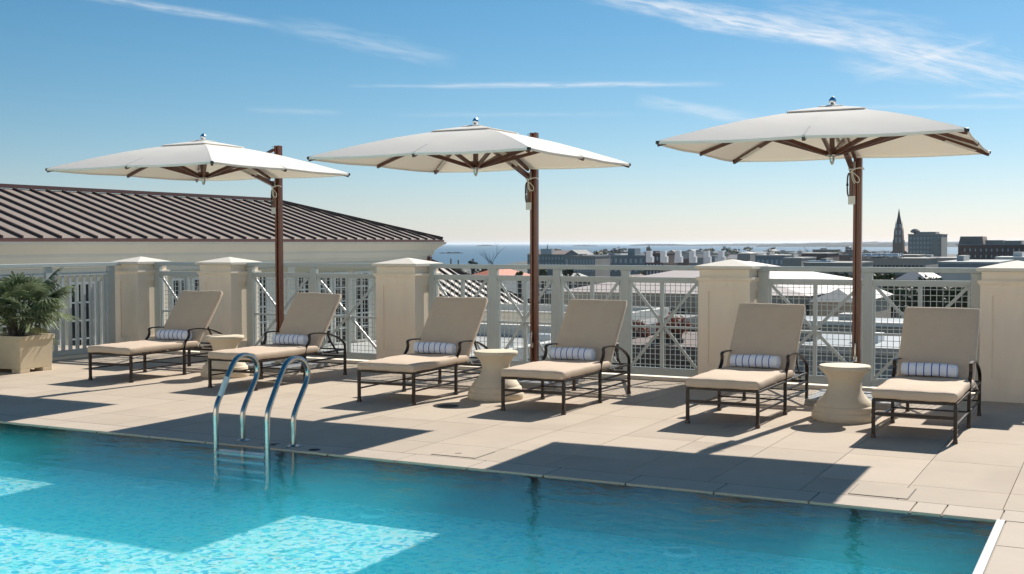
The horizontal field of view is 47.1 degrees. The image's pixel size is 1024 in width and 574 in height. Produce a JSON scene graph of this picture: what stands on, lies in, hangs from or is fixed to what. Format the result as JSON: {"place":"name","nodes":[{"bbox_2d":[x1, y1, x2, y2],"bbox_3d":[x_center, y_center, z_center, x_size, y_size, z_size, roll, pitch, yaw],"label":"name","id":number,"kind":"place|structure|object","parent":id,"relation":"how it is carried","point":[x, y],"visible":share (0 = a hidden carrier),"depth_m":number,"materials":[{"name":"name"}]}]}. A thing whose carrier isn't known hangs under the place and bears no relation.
{"place":"outdoors","nodes":[
{"label":"outdoors","id":0,"kind":"place"},
{"bbox_2d":[0,183,446,346],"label":"hipped wing","id":1,"kind":"structure","parent":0,"point":[42,224],"depth_m":29.61,"materials":[{"name":"metal"}]},
{"bbox_2d":[30,282,60,344],"bbox_3d":[-9.772,0.953,24.595,0.125,2.080,0.770,1,2,27],"label":"window","id":2,"kind":"structure","parent":1,"relation":"in","point":[59,332],"depth_m":24.87,"materials":[{"name":"black glass"}]},
{"bbox_2d":[66,281,95,345],"bbox_3d":[-9.332,0.921,25.442,0.125,2.080,0.780,1,2,27],"label":"window","id":3,"kind":"structure","parent":1,"relation":"in","point":[80,285],"depth_m":25.42,"materials":[{"name":"black glass"}]},
{"bbox_2d":[99,281,102,344],"bbox_3d":[-8.907,0.890,26.258,0.125,2.080,0.780,1,2,27],"label":"window","id":4,"kind":"structure","parent":1,"relation":"in","point":[100,282],"depth_m":25.89,"materials":[{"name":"black glass"}]},
{"bbox_2d":[170,278,189,312],"bbox_3d":[-7.949,0.820,28.102,0.125,2.080,0.620,1,2,27],"label":"window","id":5,"kind":"structure","parent":1,"relation":"in","point":[172,280],"depth_m":27.93,"materials":[{"name":"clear glass"}]},
{"bbox_2d":[192,277,198,290],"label":"window","id":6,"kind":"structure","parent":1,"relation":"in","point":[196,278],"depth_m":28.55,"materials":[{"name":"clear glass"}]},
{"bbox_2d":[259,277,268,344],"bbox_3d":[-6.552,0.718,30.789,0.125,2.080,0.400,1,2,27],"label":"window","id":7,"kind":"structure","parent":1,"relation":"in","point":[261,279],"depth_m":30.83,"materials":[{"name":"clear glass"}]},
{"bbox_2d":[296,278,307,292],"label":"window","id":8,"kind":"structure","parent":1,"relation":"in","point":[305,288],"depth_m":32.29,"materials":[{"name":"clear glass"}]},
{"bbox_2d":[320,272,332,345],"bbox_3d":[-5.298,0.627,33.202,0.125,2.080,0.600,1,2,27],"label":"window","id":9,"kind":"structure","parent":1,"relation":"in","point":[328,343],"depth_m":33.31,"materials":[{"name":"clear glass"}]},
{"bbox_2d":[333,272,347,343],"bbox_3d":[-4.955,0.602,33.862,0.125,2.080,0.670,1,2,27],"label":"window","id":10,"kind":"structure","parent":1,"relation":"in","point":[337,284],"depth_m":33.83,"materials":[{"name":"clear glass"}]},
{"bbox_2d":[353,271,369,341],"bbox_3d":[-4.466,0.567,34.802,0.125,2.080,0.790,1,2,27],"label":"window","id":11,"kind":"structure","parent":1,"relation":"in","point":[356,289],"depth_m":34.77,"materials":[{"name":"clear glass"}]},
{"bbox_2d":[432,259,529,303],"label":"wing","id":12,"kind":"structure","parent":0,"point":[448,271],"depth_m":53.14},
{"bbox_2d":[472,269,529,297],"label":"orange roof house","id":13,"kind":"structure","parent":0,"point":[513,286],"depth_m":175.29,"materials":[{"name":"ceramic"}]},
{"bbox_2d":[0,345,1023,573],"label":"pool deck","id":14,"kind":"structure","parent":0,"point":[643,428],"depth_m":10.34,"materials":[{"name":"stone paving"},{"name":"grout"}]},
{"bbox_2d":[0,332,54,372],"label":"planter","id":15,"kind":"object","parent":14,"relation":"on","point":[26,352],"visible":0.98,"depth_m":14.70,"materials":[{"name":"concrete"}]},
{"bbox_2d":[0,267,83,352],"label":"fan palm","id":16,"kind":"object","parent":15,"relation":"in","point":[34,292],"visible":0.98,"depth_m":14.70,"materials":[{"name":"green plant"}]},
{"bbox_2d":[111,257,170,352],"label":"pillar","id":17,"kind":"structure","parent":14,"relation":"on","point":[134,301],"depth_m":17.31,"materials":[{"name":"paint"}]},
{"bbox_2d":[88,290,222,382],"bbox_3d":[-4.329,0.572,14.484,0.730,1.007,1.757,1,2,26],"label":"sun lounger","id":18,"kind":"object","parent":14,"relation":"on","point":[193,312],"visible":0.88,"depth_m":14.67,"materials":[{"name":"fabric"}]},
{"bbox_2d":[156,330,191,339],"bbox_3d":[-4.221,0.594,14.670,0.479,0.120,0.133,1,6,22],"label":"rolled towel","id":19,"kind":"object","parent":18,"relation":"on","point":[173,334],"visible":0.99,"depth_m":14.61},
{"bbox_2d":[45,133,349,372],"bbox_3d":[-3.549,-0.376,14.196,2.495,2.916,2.987,1,2,27],"label":"cantilever umbrella","id":20,"kind":"object","parent":14,"relation":"on","point":[203,160],"visible":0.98,"depth_m":13.91,"materials":[{"name":"fabric"}]},
{"bbox_2d":[201,334,249,378],"bbox_3d":[-3.482,0.835,14.246,0.582,0.494,0.582,1,2,27],"label":"stone table","id":21,"kind":"object","parent":14,"relation":"on","point":[224,341],"visible":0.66,"depth_m":14.07,"materials":[{"name":"stone"}]},
{"bbox_2d":[195,257,262,357],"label":"pillar","id":22,"kind":"structure","parent":14,"relation":"on","point":[226,276],"depth_m":16.51,"materials":[{"name":"paint"}]},
{"bbox_2d":[213,352,310,499],"bbox_3d":[-1.988,1.080,9.349,0.648,1.080,0.586,1,2,27],"label":"pool ladder","id":23,"kind":"object","parent":14,"relation":"on","point":[266,463],"visible":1,"depth_m":9.22,"materials":[{"name":"metal"}]},
{"bbox_2d":[208,292,346,390],"bbox_3d":[-2.711,0.597,13.711,0.730,1.007,1.757,1,2,27],"label":"sun lounger","id":24,"kind":"object","parent":14,"relation":"on","point":[310,316],"visible":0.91,"depth_m":14.01,"materials":[{"name":"fabric"}]},
{"bbox_2d":[271,334,307,344],"bbox_3d":[-2.629,0.620,13.898,0.479,0.120,0.133,0,-5,28],"label":"rolled towel","id":25,"kind":"object","parent":24,"relation":"on","point":[289,339],"visible":1,"depth_m":13.84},
{"bbox_2d":[372,258,442,358],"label":"pillar","id":26,"kind":"structure","parent":14,"relation":"on","point":[401,301],"depth_m":15.13,"materials":[{"name":"paint"}]},
{"bbox_2d":[357,297,488,405],"bbox_3d":[-0.904,0.639,12.532,0.730,1.002,1.757,1,2,25],"label":"sun lounger","id":27,"kind":"object","parent":14,"relation":"on","point":[456,321],"visible":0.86,"depth_m":12.78,"materials":[{"name":"fabric"}]},
{"bbox_2d":[413,342,455,353],"bbox_3d":[-0.841,0.659,12.751,0.479,0.120,0.133,2,5,23],"label":"rolled towel","id":28,"kind":"object","parent":27,"relation":"on","point":[434,347],"visible":1,"depth_m":12.69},
{"bbox_2d":[437,404,457,407],"bbox_3d":[-0.632,1.172,11.565,0.210,0.006,0.210,1,2,27],"label":"deck drain","id":29,"kind":"object","parent":14,"relation":"on","point":[448,405],"visible":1,"depth_m":11.57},
{"bbox_2d":[431,448,493,458],"bbox_3d":[-0.373,1.268,8.973,0.390,0.006,0.315,1,2,27],"label":"skimmer lid","id":30,"kind":"object","parent":14,"relation":"on","point":[463,453],"visible":1,"depth_m":8.94,"materials":[{"name":"tile"}]},
{"bbox_2d":[307,117,630,388],"bbox_3d":[-0.264,-0.319,12.491,2.495,2.916,2.987,1,2,27],"label":"cantilever umbrella","id":31,"kind":"object","parent":14,"relation":"on","point":[475,148],"visible":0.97,"depth_m":12.29,"materials":[{"name":"fabric"}]},
{"bbox_2d":[468,349,523,401],"bbox_3d":[-0.169,0.906,12.165,0.582,0.494,0.582,1,2,27],"label":"stone table","id":32,"kind":"object","parent":14,"relation":"on","point":[485,386],"visible":0.9,"depth_m":12.00,"materials":[{"name":"stone"}]},
{"bbox_2d":[0,423,1004,573],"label":"pool basin","id":33,"kind":"object","parent":14,"relation":"in","point":[74,502],"visible":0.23,"depth_m":7.87,"materials":[{"name":"tile"}]},
{"bbox_2d":[359,509,389,517],"bbox_3d":[-0.997,1.638,8.519,0.220,0.022,0.220,1,2,27],"label":"pool light","id":34,"kind":"object","parent":33,"relation":"on","point":[373,513],"visible":1,"depth_m":8.48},
{"bbox_2d":[663,546,697,556],"bbox_3d":[1.067,1.674,7.447,0.220,0.022,0.220,1,2,27],"label":"pool light","id":35,"kind":"object","parent":33,"relation":"on","point":[678,551],"visible":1,"depth_m":7.41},
{"bbox_2d":[0,414,1023,573],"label":"pool coping","id":36,"kind":"object","parent":14,"relation":"on","point":[1007,556],"visible":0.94,"depth_m":7.92,"materials":[{"name":"stone"}]},
{"bbox_2d":[52,350,977,396],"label":"railing curb","id":37,"kind":"structure","parent":14,"relation":"on","point":[678,378],"depth_m":14.08,"materials":[{"name":"paint"}]},
{"bbox_2d":[0,262,120,356],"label":"side railing","id":38,"kind":"object","parent":37,"relation":"on","point":[108,302],"visible":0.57,"depth_m":16.73,"materials":[{"name":"metal"}]},
{"bbox_2d":[153,262,199,350],"bbox_3d":[-4.788,0.283,17.215,1.190,1.297,0.090,1,2,27],"label":"railing","id":39,"kind":"object","parent":37,"relation":"on","point":[159,294],"visible":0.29,"depth_m":17.38,"materials":[{"name":"metal"}]},
{"bbox_2d":[245,263,376,359],"bbox_3d":[-2.680,0.320,16.121,2.440,1.297,0.090,1,2,27],"label":"railing","id":40,"kind":"object","parent":37,"relation":"on","point":[313,276],"visible":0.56,"depth_m":16.06,"materials":[{"name":"metal"}]},
{"bbox_2d":[427,264,699,376],"bbox_3d":[0.594,0.376,14.421,3.780,1.297,0.090,1,2,27],"label":"railing","id":41,"kind":"object","parent":37,"relation":"on","point":[625,281],"visible":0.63,"depth_m":14.27,"materials":[{"name":"metal"}]},
{"bbox_2d":[757,266,981,392],"bbox_3d":[3.840,0.432,12.736,2.395,1.297,0.090,1,2,27],"label":"railing","id":42,"kind":"object","parent":37,"relation":"on","point":[767,283],"visible":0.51,"depth_m":12.71,"materials":[{"name":"metal"}]},
{"bbox_2d":[500,299,630,414],"bbox_3d":[0.577,0.660,11.869,0.730,1.004,1.757,1,2,27],"label":"sun lounger","id":43,"kind":"object","parent":14,"relation":"on","point":[595,325],"visible":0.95,"depth_m":12.14,"materials":[{"name":"fabric"}]},
{"bbox_2d":[550,347,595,359],"bbox_3d":[0.623,0.681,12.063,0.479,0.120,0.133,1,11,29],"label":"rolled towel","id":44,"kind":"object","parent":43,"relation":"on","point":[572,353],"visible":1,"depth_m":12.01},
{"bbox_2d":[694,259,768,374],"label":"pillar","id":45,"kind":"structure","parent":14,"relation":"on","point":[726,288],"depth_m":13.15,"materials":[{"name":"paint"}]},
{"bbox_2d":[685,303,808,428],"bbox_3d":[2.243,0.688,11.040,0.730,1.003,1.757,1,2,28],"label":"sun lounger","id":46,"kind":"object","parent":14,"relation":"on","point":[770,329],"visible":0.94,"depth_m":11.32,"materials":[{"name":"fabric"}]},
{"bbox_2d":[730,354,780,367],"bbox_3d":[2.328,0.709,11.244,0.479,0.120,0.133,0,-1,32],"label":"rolled towel","id":47,"kind":"object","parent":46,"relation":"on","point":[766,361],"visible":1,"depth_m":11.19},
{"bbox_2d":[656,96,990,409],"bbox_3d":[2.985,-0.263,10.804,2.495,2.916,2.987,1,2,26],"label":"cantilever umbrella","id":48,"kind":"object","parent":14,"relation":"on","point":[832,132],"visible":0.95,"depth_m":10.52,"materials":[{"name":"fabric"}]},
{"bbox_2d":[811,363,877,423],"bbox_3d":[3.024,0.955,10.677,0.582,0.494,0.582,1,2,27],"label":"stone table","id":49,"kind":"object","parent":14,"relation":"on","point":[843,399],"visible":0.94,"depth_m":10.51,"materials":[{"name":"stone"}]},
{"bbox_2d":[848,483,916,499],"bbox_3d":[2.387,1.316,7.562,0.370,0.004,0.355,1,2,27],"label":"skimmer lid","id":50,"kind":"object","parent":14,"relation":"on","point":[883,491],"visible":1,"depth_m":7.54,"materials":[{"name":"tile"}]},
{"bbox_2d":[870,307,981,443],"bbox_3d":[3.646,0.715,10.242,0.730,1.002,1.757,1,2,28],"label":"sun lounger","id":51,"kind":"object","parent":14,"relation":"on","point":[941,335],"visible":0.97,"depth_m":10.54,"materials":[{"name":"fabric"}]},
{"bbox_2d":[901,362,957,377],"bbox_3d":[3.715,0.735,10.450,0.479,0.120,0.133,1,-7,26],"label":"rolled towel","id":52,"kind":"object","parent":51,"relation":"on","point":[929,369],"visible":1,"depth_m":10.40,"materials":[{"name":"fabric"}]},
{"bbox_2d":[976,261,1023,402],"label":"pillar","id":53,"kind":"structure","parent":14,"relation":"on","point":[1001,355],"depth_m":11.79,"materials":[{"name":"paint"}]},
{"bbox_2d":[0,0,1023,243],"label":"sky","id":54,"kind":"structure","parent":0,"point":[80,80],"materials":[{"name":"blue"}]},
{"bbox_2d":[539,289,550,302],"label":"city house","id":55,"kind":"structure","parent":0,"point":[548,295],"depth_m":395.02,"materials":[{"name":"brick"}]},
{"bbox_2d":[539,281,575,287],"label":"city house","id":56,"kind":"structure","parent":0,"point":[540,285],"depth_m":465.64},
{"bbox_2d":[564,250,593,269],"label":"gabled pavilion","id":57,"kind":"structure","parent":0,"point":[571,253],"depth_m":660.01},
{"bbox_2d":[569,254,609,283],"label":"tan block","id":58,"kind":"structure","parent":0,"point":[582,259],"depth_m":612.85,"materials":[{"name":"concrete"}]},
{"bbox_2d":[629,244,686,245],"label":"wooded island","id":59,"kind":"structure","parent":0,"point":[658,245],"depth_m":12342.15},
{"bbox_2d":[645,251,676,274],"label":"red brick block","id":60,"kind":"structure","parent":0,"point":[670,256],"depth_m":552.54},
{"bbox_2d":[430,244,957,263],"bbox_3d":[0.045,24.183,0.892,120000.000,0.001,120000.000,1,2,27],"label":"harbour water","id":61,"kind":"structure","parent":0,"point":[510,253],"depth_m":4770.39,"materials":[{"name":"blue liquid"}]},
{"bbox_2d":[691,254,706,265],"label":"city house","id":62,"kind":"structure","parent":0,"point":[699,259],"depth_m":1136.21,"materials":[{"name":"concrete"}]},
{"bbox_2d":[455,254,957,274],"bbox_3d":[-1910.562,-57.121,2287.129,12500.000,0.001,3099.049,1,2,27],"label":"ground","id":63,"kind":"structure","parent":0,"point":[468,270],"depth_m":1123.04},
{"bbox_2d":[320,323,618,372],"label":"flat roof building","id":64,"kind":"structure","parent":63,"relation":"on","point":[520,339],"depth_m":33.80,"materials":[{"name":"white"}]},
{"bbox_2d":[468,259,477,273],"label":"tree","id":65,"kind":"object","parent":63,"relation":"on","point":[472,262],"visible":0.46,"depth_m":259.63,"materials":[{"name":"green plant"}]},
{"bbox_2d":[482,246,548,287],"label":"bare tree","id":66,"kind":"object","parent":63,"relation":"on","point":[494,258],"visible":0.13,"depth_m":209.70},
{"bbox_2d":[515,271,523,295],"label":"tree","id":67,"kind":"object","parent":63,"relation":"on","point":[520,291],"visible":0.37,"depth_m":169.79,"materials":[{"name":"green plant"}]},
{"bbox_2d":[539,269,548,304],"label":"tree","id":68,"kind":"object","parent":63,"relation":"on","point":[543,271],"visible":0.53,"depth_m":209.75,"materials":[{"name":"green plant"}]},
{"bbox_2d":[527,244,570,275],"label":"gabled hall","id":69,"kind":"structure","parent":63,"relation":"on","point":[547,256],"depth_m":687.35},
{"bbox_2d":[562,269,579,288],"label":"tree","id":70,"kind":"object","parent":63,"relation":"on","point":[567,272],"visible":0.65,"depth_m":239.31,"materials":[{"name":"green plant"}]},
{"bbox_2d":[552,273,594,287],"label":"city house","id":71,"kind":"structure","parent":63,"relation":"on","point":[579,283],"depth_m":518.68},
{"bbox_2d":[481,303,668,324],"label":"parapet building","id":72,"kind":"structure","parent":63,"relation":"on","point":[547,313],"depth_m":42.86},
{"bbox_2d":[594,250,607,254],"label":"tree","id":73,"kind":"object","parent":63,"relation":"on","point":[600,253],"visible":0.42,"depth_m":1137.91,"materials":[{"name":"green plant"}]},
{"bbox_2d":[594,248,644,276],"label":"blue warehouse","id":74,"kind":"structure","parent":63,"relation":"on","point":[633,257],"depth_m":688.06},
{"bbox_2d":[632,319,649,338],"bbox_3d":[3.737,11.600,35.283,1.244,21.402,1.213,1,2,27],"label":"tree","id":75,"kind":"object","parent":63,"relation":"on","point":[638,330],"visible":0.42,"depth_m":34.66,"materials":[{"name":"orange plant"}]},
{"bbox_2d":[613,332,696,376],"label":"brown building","id":76,"kind":"structure","parent":63,"relation":"on","point":[667,352],"depth_m":31.81,"materials":[{"name":"clear glass"}]},
{"bbox_2d":[640,254,690,265],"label":"city house","id":77,"kind":"structure","parent":63,"relation":"on","point":[685,260],"depth_m":1007.53,"materials":[{"name":"brick"}]},
{"bbox_2d":[641,314,696,335],"bbox_3d":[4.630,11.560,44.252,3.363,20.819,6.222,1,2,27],"label":"grey shed","id":78,"kind":"structure","parent":63,"relation":"on","point":[683,315],"depth_m":44.12,"materials":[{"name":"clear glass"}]},
{"bbox_2d":[653,312,692,343],"bbox_3d":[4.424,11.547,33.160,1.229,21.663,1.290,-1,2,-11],"label":"tree","id":79,"kind":"object","parent":63,"relation":"on","point":[673,331],"visible":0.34,"depth_m":32.52,"materials":[{"name":"orange plant"}]},
{"bbox_2d":[783,254,816,266],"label":"greenish box","id":80,"kind":"object","parent":63,"relation":"on","point":[795,260],"visible":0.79,"depth_m":331.43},
{"bbox_2d":[803,258,872,279],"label":"parking roof","id":81,"kind":"structure","parent":63,"relation":"on","point":[838,264],"depth_m":289.95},
{"bbox_2d":[839,252,852,260],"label":"city house","id":82,"kind":"structure","parent":63,"relation":"on","point":[845,257],"depth_m":981.54,"materials":[{"name":"brick"}]},
{"bbox_2d":[793,330,900,383],"bbox_3d":[8.490,11.834,23.302,7.597,21.800,3.640,1,2,27],"label":"extension","id":83,"kind":"object","parent":63,"relation":"on","point":[848,350],"visible":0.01,"depth_m":22.36,"materials":[{"name":"glass"}]},
{"bbox_2d":[873,273,884,279],"bbox_3d":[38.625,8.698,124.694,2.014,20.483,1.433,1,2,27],"label":"tree","id":84,"kind":"object","parent":63,"relation":"on","point":[876,277],"visible":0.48,"depth_m":123.99,"materials":[{"name":"green plant"}]},
{"bbox_2d":[884,272,895,314],"bbox_3d":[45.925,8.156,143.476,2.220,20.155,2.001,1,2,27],"label":"tree","id":85,"kind":"object","parent":63,"relation":"on","point":[888,275],"visible":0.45,"depth_m":142.50,"materials":[{"name":"green plant"}]},
{"bbox_2d":[882,278,904,317],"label":"tree","id":86,"kind":"object","parent":63,"relation":"on","point":[884,288],"visible":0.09,"depth_m":90.25,"materials":[{"name":"green plant"}]},
{"bbox_2d":[850,257,938,276],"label":"parking wing","id":87,"kind":"structure","parent":63,"relation":"on","point":[908,262],"depth_m":386.10,"materials":[{"name":"concrete"}]},
{"bbox_2d":[882,272,939,317],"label":"grey terrace row","id":88,"kind":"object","parent":63,"relation":"on","point":[898,274],"visible":0.02,"depth_m":154.01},
{"bbox_2d":[890,273,947,317],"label":"tree","id":89,"kind":"object","parent":63,"relation":"on","point":[908,298],"visible":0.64,"depth_m":84.48,"materials":[{"name":"green plant"}]},
{"bbox_2d":[926,255,956,261],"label":"tan annex","id":90,"kind":"object","parent":63,"relation":"on","point":[946,258],"visible":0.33,"depth_m":426.16,"materials":[{"name":"concrete"}]},
{"bbox_2d":[939,273,970,299],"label":"white windowed house","id":91,"kind":"structure","parent":63,"relation":"on","point":[955,276],"depth_m":117.75,"materials":[{"name":"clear glass"}]},
{"bbox_2d":[941,287,970,307],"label":"tree","id":92,"kind":"object","parent":63,"relation":"on","point":[964,296],"visible":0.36,"depth_m":85.45,"materials":[{"name":"green plant"}]},
{"bbox_2d":[937,255,1013,267],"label":"flat blue roof","id":93,"kind":"structure","parent":63,"relation":"on","point":[963,261],"depth_m":198.34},
{"bbox_2d":[696,251,728,259],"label":"city house","id":94,"kind":"structure","parent":0,"point":[712,253],"depth_m":1359.56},
{"bbox_2d":[564,261,881,315],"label":"pale roof building","id":95,"kind":"structure","parent":0,"point":[773,275],"depth_m":48.54,"materials":[{"name":"white"}]},
{"bbox_2d":[646,251,653,261],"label":"roof vent","id":96,"kind":"object","parent":95,"relation":"on","point":[649,256],"visible":1,"depth_m":55.74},
{"bbox_2d":[660,251,667,262],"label":"roof vent","id":97,"kind":"object","parent":95,"relation":"on","point":[663,257],"visible":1,"depth_m":55.41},
{"bbox_2d":[674,251,682,262],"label":"roof vent","id":98,"kind":"object","parent":95,"relation":"on","point":[678,258],"visible":1,"depth_m":55.07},
{"bbox_2d":[689,251,696,262],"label":"roof vent","id":99,"kind":"object","parent":95,"relation":"on","point":[692,257],"visible":1,"depth_m":54.76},
{"bbox_2d":[703,251,711,262],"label":"roof vent","id":100,"kind":"object","parent":95,"relation":"on","point":[707,258],"visible":1,"depth_m":54.43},
{"bbox_2d":[718,251,725,260],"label":"roof vent","id":101,"kind":"object","parent":95,"relation":"on","point":[721,256],"visible":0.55,"depth_m":54.11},
{"bbox_2d":[684,243,789,245],"bbox_3d":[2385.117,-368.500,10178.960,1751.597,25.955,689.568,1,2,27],"label":"shore","id":102,"kind":"structure","parent":0,"point":[745,244],"depth_m":10152.20,"materials":[{"name":"green plant"}]},
{"bbox_2d":[737,252,756,261],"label":"round roof hall","id":103,"kind":"structure","parent":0,"point":[746,256],"depth_m":715.98,"materials":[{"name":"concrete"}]},
{"bbox_2d":[755,252,800,265],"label":"blue flat hall","id":104,"kind":"structure","parent":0,"point":[771,258],"depth_m":425.03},
{"bbox_2d":[784,251,838,260],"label":"long brick shed","id":105,"kind":"structure","parent":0,"point":[834,256],"depth_m":618.00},
{"bbox_2d":[756,241,884,246],"bbox_3d":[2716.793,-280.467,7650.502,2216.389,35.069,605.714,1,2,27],"label":"shore","id":106,"kind":"structure","parent":0,"point":[824,244],"depth_m":7756.99,"materials":[{"name":"green plant"}]},
{"bbox_2d":[812,248,838,252],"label":"city house","id":107,"kind":"structure","parent":0,"point":[823,250],"depth_m":1750.55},
{"bbox_2d":[808,286,892,317],"bbox_3d":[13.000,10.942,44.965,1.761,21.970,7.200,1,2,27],"label":"hip roof house","id":108,"kind":"structure","parent":0,"point":[839,293],"depth_m":41.77,"materials":[{"name":"white"}]},
{"bbox_2d":[802,311,902,333],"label":"service building","id":109,"kind":"structure","parent":0,"point":[832,321],"depth_m":29.61,"materials":[{"name":"white glass"}]},
{"bbox_2d":[833,250,871,253],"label":"city house","id":110,"kind":"structure","parent":0,"point":[846,251],"depth_m":1203.85,"materials":[{"name":"concrete"}]},
{"bbox_2d":[891,211,907,253],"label":"church","id":111,"kind":"structure","parent":0,"point":[899,246],"depth_m":738.44,"materials":[{"name":"stone"}]},
{"bbox_2d":[873,252,927,256],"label":"parking deck","id":112,"kind":"structure","parent":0,"point":[914,255],"depth_m":512.84,"materials":[{"name":"concrete"}]},
{"bbox_2d":[896,273,940,317],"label":"pink hip house","id":113,"kind":"structure","parent":0,"point":[910,276],"depth_m":105.91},
{"bbox_2d":[827,240,1023,246],"bbox_3d":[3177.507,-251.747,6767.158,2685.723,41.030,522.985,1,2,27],"label":"shore","id":114,"kind":"structure","parent":0,"point":[890,244],"depth_m":7056.45,"materials":[{"name":"green"}]},
{"bbox_2d":[908,229,947,256],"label":"white tower block","id":115,"kind":"structure","parent":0,"point":[931,243],"depth_m":686.35,"materials":[{"name":"concrete"}]},
{"bbox_2d":[956,236,1023,259],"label":"dark brick hotel","id":116,"kind":"structure","parent":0,"point":[978,247],"depth_m":448.07,"materials":[{"name":"brick"}]},
{"bbox_2d":[995,252,1023,260],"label":"white low block","id":117,"kind":"structure","parent":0,"point":[1017,256],"depth_m":231.54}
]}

